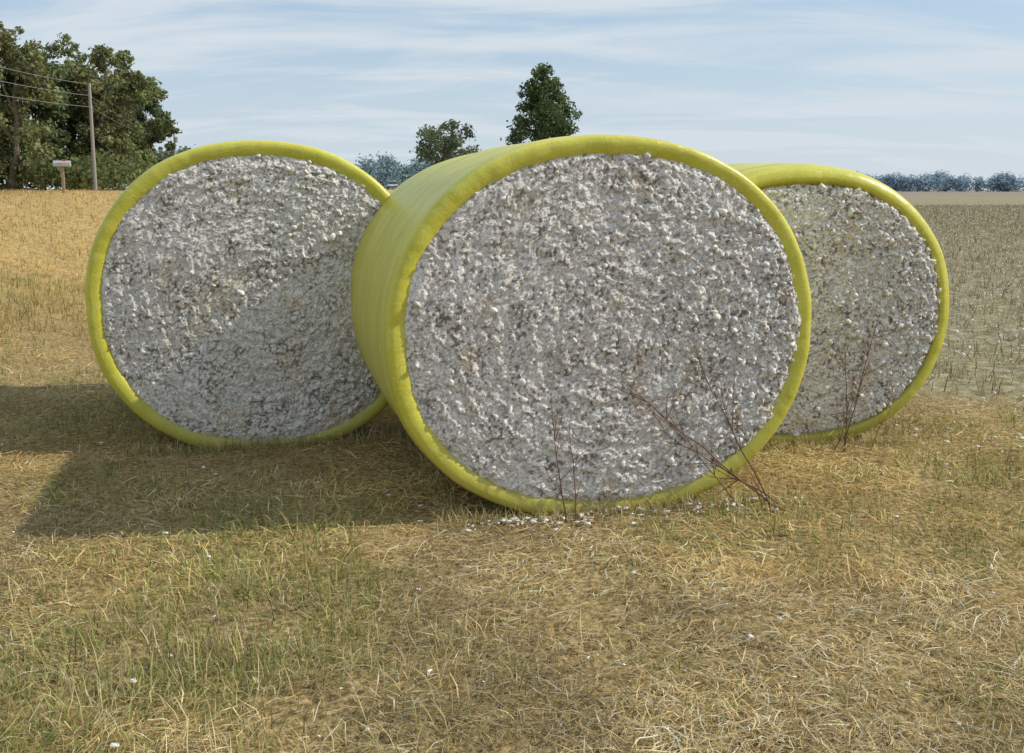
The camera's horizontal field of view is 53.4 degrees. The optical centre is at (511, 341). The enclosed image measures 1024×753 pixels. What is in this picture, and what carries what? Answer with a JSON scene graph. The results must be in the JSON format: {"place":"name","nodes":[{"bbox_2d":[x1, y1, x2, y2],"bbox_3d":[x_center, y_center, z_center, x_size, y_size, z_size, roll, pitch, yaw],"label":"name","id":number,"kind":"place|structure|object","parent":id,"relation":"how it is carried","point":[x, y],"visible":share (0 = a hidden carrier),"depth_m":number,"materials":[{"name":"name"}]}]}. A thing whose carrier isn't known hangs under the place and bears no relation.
{"place":"outdoors","nodes":[
{"label":"outdoors","id":0,"kind":"place"},
{"bbox_2d":[0,189,1023,752],"bbox_3d":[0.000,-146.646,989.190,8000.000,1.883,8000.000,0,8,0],"label":"ground","id":1,"kind":"structure","parent":0,"point":[968,391],"depth_m":5.27,"materials":[{"name":"brown plant"}]},
{"bbox_2d":[0,61,43,183],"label":"oak tree","id":2,"kind":"object","parent":1,"relation":"on","point":[4,111],"visible":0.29,"depth_m":80.06,"materials":[{"name":"green plant"}]},
{"bbox_2d":[0,20,69,189],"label":"oak tree","id":3,"kind":"object","parent":1,"relation":"on","point":[18,134],"visible":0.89,"depth_m":77.82,"materials":[{"name":"green plant"}]},
{"bbox_2d":[0,45,88,189],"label":"oak tree","id":4,"kind":"object","parent":1,"relation":"on","point":[56,136],"visible":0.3,"depth_m":83.28,"materials":[{"name":"green plant"}]},
{"bbox_2d":[53,159,70,192],"bbox_3d":[-16.979,-6.209,38.495,0.600,1.280,0.240,-2,9,-11],"label":"mailbox","id":5,"kind":"object","parent":1,"relation":"on","point":[62,164],"visible":0.96,"depth_m":38.40,"materials":[{"name":"white metal"}]},
{"bbox_2d":[16,32,116,188],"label":"oak tree","id":6,"kind":"object","parent":1,"relation":"on","point":[55,47],"visible":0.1,"depth_m":88.97,"materials":[{"name":"green plant"}]},
{"bbox_2d":[0,138,154,189],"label":"shrubs","id":7,"kind":"object","parent":1,"relation":"on","point":[78,175],"visible":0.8,"depth_m":78.15,"materials":[{"name":"green plant"}]},
{"bbox_2d":[88,83,97,190],"bbox_3d":[-25.043,-12.059,60.839,0.223,6.484,0.352,-6,10,-36],"label":"utility pole","id":8,"kind":"object","parent":1,"relation":"on","point":[92,143],"visible":0.9,"depth_m":60.83,"materials":[{"name":"grey wood"}]},
{"bbox_2d":[54,43,144,189],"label":"oak tree","id":9,"kind":"object","parent":1,"relation":"on","point":[111,83],"visible":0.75,"depth_m":87.07,"materials":[{"name":"green plant"}]},
{"bbox_2d":[95,50,177,174],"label":"oak tree","id":10,"kind":"object","parent":1,"relation":"on","point":[140,83],"visible":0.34,"depth_m":93.49,"materials":[{"name":"green plant"}]},
{"bbox_2d":[129,97,179,174],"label":"oak tree","id":11,"kind":"object","parent":1,"relation":"on","point":[153,109],"visible":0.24,"depth_m":101.45,"materials":[{"name":"green plant"}]},
{"bbox_2d":[172,126,182,154],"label":"utility pole","id":12,"kind":"object","parent":1,"relation":"on","point":[175,139],"visible":0.38,"depth_m":147.13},
{"bbox_2d":[1,67,144,133],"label":"power lines","id":13,"kind":"object","parent":12,"relation":"attached to","point":[64,92],"visible":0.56,"depth_m":55.44,"materials":[{"name":"black metal"}]},
{"bbox_2d":[85,140,389,449],"bbox_3d":[-2.096,-0.473,8.556,2.460,2.297,2.499,-2,9,-14],"label":"cotton bale","id":14,"kind":"object","parent":1,"relation":"on","point":[217,287],"visible":0.8,"depth_m":7.36,"materials":[{"name":"yellow plastic"}]},
{"bbox_2d":[387,181,397,188],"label":"parked car","id":15,"kind":"object","parent":1,"relation":"on","point":[392,184],"visible":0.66,"depth_m":174.23,"materials":[{"name":"white metal"}]},
{"bbox_2d":[409,119,480,164],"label":"oak tree","id":16,"kind":"object","parent":1,"relation":"on","point":[446,149],"visible":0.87,"depth_m":106.75,"materials":[{"name":"green plant"}]},
{"bbox_2d":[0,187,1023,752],"bbox_3d":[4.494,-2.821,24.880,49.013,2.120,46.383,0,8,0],"label":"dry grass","id":17,"kind":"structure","parent":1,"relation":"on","point":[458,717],"depth_m":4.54,"materials":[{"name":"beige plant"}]},
{"bbox_2d":[0,365,1023,749],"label":"cotton lint","id":18,"kind":"object","parent":1,"relation":"on","point":[544,521],"visible":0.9,"depth_m":5.77,"materials":[{"name":"white plant"}]},
{"bbox_2d":[500,62,582,144],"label":"sweetgum tree","id":19,"kind":"object","parent":1,"relation":"on","point":[550,115],"visible":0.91,"depth_m":86.87,"materials":[{"name":"green plant"}]},
{"bbox_2d":[350,134,811,515],"bbox_3d":[0.280,-0.236,7.003,2.621,2.225,2.506,-2,9,-14],"label":"cotton bale","id":20,"kind":"object","parent":1,"relation":"on","point":[501,297],"visible":0.98,"depth_m":5.83,"materials":[{"name":"yellow plastic"}]},
{"bbox_2d":[153,144,1023,191],"bbox_3d":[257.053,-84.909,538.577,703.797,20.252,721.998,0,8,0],"label":"distant trees","id":21,"kind":"object","parent":1,"relation":"on","point":[384,170],"visible":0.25,"depth_m":732.75,"materials":[{"name":"green plant"}]},
{"bbox_2d":[545,306,783,523],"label":"dry cotton stems","id":22,"kind":"object","parent":1,"relation":"on","point":[757,484],"visible":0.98,"depth_m":5.92,"materials":[{"name":"brown plant"}]},
{"bbox_2d":[727,163,948,444],"bbox_3d":[1.956,-0.432,8.565,2.452,2.099,2.518,-1,9,-8],"label":"cotton bale","id":23,"kind":"object","parent":1,"relation":"on","point":[871,251],"visible":0.51,"depth_m":7.45,"materials":[{"name":"yellow plastic"}]},
{"bbox_2d":[829,321,916,451],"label":"dry cotton stems","id":24,"kind":"object","parent":1,"relation":"on","point":[853,411],"visible":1,"depth_m":7.38,"materials":[{"name":"brown plant"}]},
{"bbox_2d":[912,204,1023,413],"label":"unpicked cotton","id":25,"kind":"object","parent":1,"relation":"on","point":[969,347],"visible":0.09,"depth_m":25.10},
{"bbox_2d":[913,203,1023,414],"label":"cotton stubble","id":26,"kind":"object","parent":1,"relation":"on","point":[972,227],"visible":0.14,"depth_m":26.33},
{"bbox_2d":[0,0,1023,188],"label":"sky","id":27,"kind":"structure","parent":0,"point":[906,87],"materials":[{"name":"blue"}]}
]}

